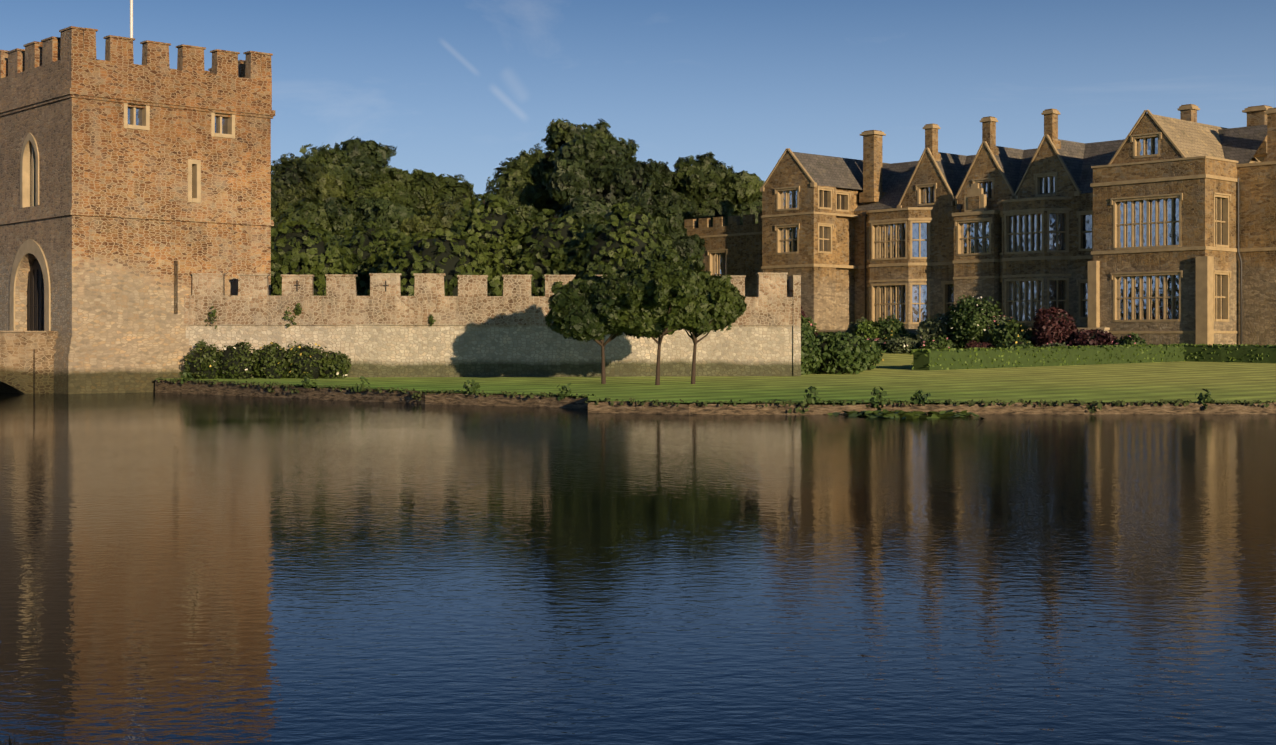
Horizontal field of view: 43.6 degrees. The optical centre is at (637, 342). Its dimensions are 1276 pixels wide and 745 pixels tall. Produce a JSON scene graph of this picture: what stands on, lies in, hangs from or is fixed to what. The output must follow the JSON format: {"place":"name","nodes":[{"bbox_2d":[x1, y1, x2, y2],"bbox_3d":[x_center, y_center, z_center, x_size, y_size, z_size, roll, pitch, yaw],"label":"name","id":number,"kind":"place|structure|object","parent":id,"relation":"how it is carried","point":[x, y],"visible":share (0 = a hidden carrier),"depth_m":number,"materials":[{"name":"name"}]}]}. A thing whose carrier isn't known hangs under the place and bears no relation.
{"place":"outdoors","nodes":[
{"label":"outdoors","id":0,"kind":"place"},
{"bbox_2d":[0,386,1275,744],"bbox_3d":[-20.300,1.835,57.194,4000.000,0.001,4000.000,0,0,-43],"label":"moat water","id":1,"kind":"structure","parent":0,"point":[206,570],"depth_m":12.51,"materials":[{"name":"blue liquid"}]},
{"bbox_2d":[0,331,57,393],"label":"bridge","id":2,"kind":"structure","parent":1,"relation":"in","point":[26,362],"depth_m":57.39,"materials":[{"name":"stone"}]},
{"bbox_2d":[828,409,981,418],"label":"water lilies","id":3,"kind":"object","parent":1,"relation":"on","point":[885,413],"visible":1,"depth_m":39.58,"materials":[{"name":"green plant"}]},
{"bbox_2d":[0,0,1275,199],"label":"sky","id":4,"kind":"structure","parent":0,"point":[463,87],"materials":[{"name":"blue"}]},
{"bbox_2d":[155,351,1275,414],"bbox_3d":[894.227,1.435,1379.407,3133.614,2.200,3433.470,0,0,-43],"label":"lawn","id":5,"kind":"structure","parent":0,"point":[897,377],"depth_m":50.84,"materials":[{"name":"plant"}]},
{"bbox_2d":[0,0,274,393],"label":"gatehouse tower","id":6,"kind":"structure","parent":5,"relation":"on","point":[133,196],"depth_m":59.35,"materials":[{"name":"stone"}]},
{"bbox_2d":[184,303,435,378],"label":"bushes","id":7,"kind":"object","parent":5,"relation":"on","point":[271,360],"depth_m":59.09,"materials":[{"name":"green plant"}]},
{"bbox_2d":[271,193,679,295],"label":"understorey","id":8,"kind":"object","parent":5,"relation":"on","point":[492,242],"visible":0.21,"depth_m":74.20,"materials":[{"name":"green plant"}]},
{"bbox_2d":[183,272,800,385],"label":"curtain wall","id":9,"kind":"structure","parent":5,"relation":"on","point":[384,329],"depth_m":61.18,"materials":[{"name":"stone"}]},
{"bbox_2d":[271,118,764,263],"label":"park trees","id":10,"kind":"object","parent":5,"relation":"on","point":[589,173],"visible":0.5,"depth_m":111.26,"materials":[{"name":"green plant"}]},
{"bbox_2d":[545,245,746,384],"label":"trees","id":11,"kind":"object","parent":5,"relation":"on","point":[655,296],"visible":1,"depth_m":52.35,"materials":[{"name":"green plant"}]},
{"bbox_2d":[155,369,1273,413],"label":"bank edge vegetation","id":12,"kind":"object","parent":5,"relation":"on","point":[920,399],"visible":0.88,"depth_m":40.98,"materials":[{"name":"green plant"}]},
{"bbox_2d":[817,327,1109,348],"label":"garden wall","id":13,"kind":"structure","parent":5,"relation":"on","point":[914,330],"depth_m":98.53,"materials":[{"name":"stone"}]},
{"bbox_2d":[801,295,1148,374],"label":"border shrubs","id":14,"kind":"object","parent":5,"relation":"on","point":[858,346],"visible":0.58,"depth_m":89.36,"materials":[{"name":"green plant"}]},
{"bbox_2d":[684,104,1275,345],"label":"manor house","id":15,"kind":"structure","parent":5,"relation":"on","point":[1151,228],"depth_m":99.87,"materials":[{"name":"stone"}]},
{"bbox_2d":[910,343,1275,369],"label":"clipped hedge","id":16,"kind":"object","parent":5,"relation":"on","point":[968,358],"visible":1,"depth_m":78.01,"materials":[{"name":"green plant"}]},
{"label":"bank ground","id":17,"kind":"structure","parent":0,"visible":0},
{"bbox_2d":[0,735,46,744],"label":"bank grass tufts","id":18,"kind":"object","parent":17,"relation":"on","point":[10,743],"visible":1,"depth_m":6.23,"materials":[{"name":"green plant"}]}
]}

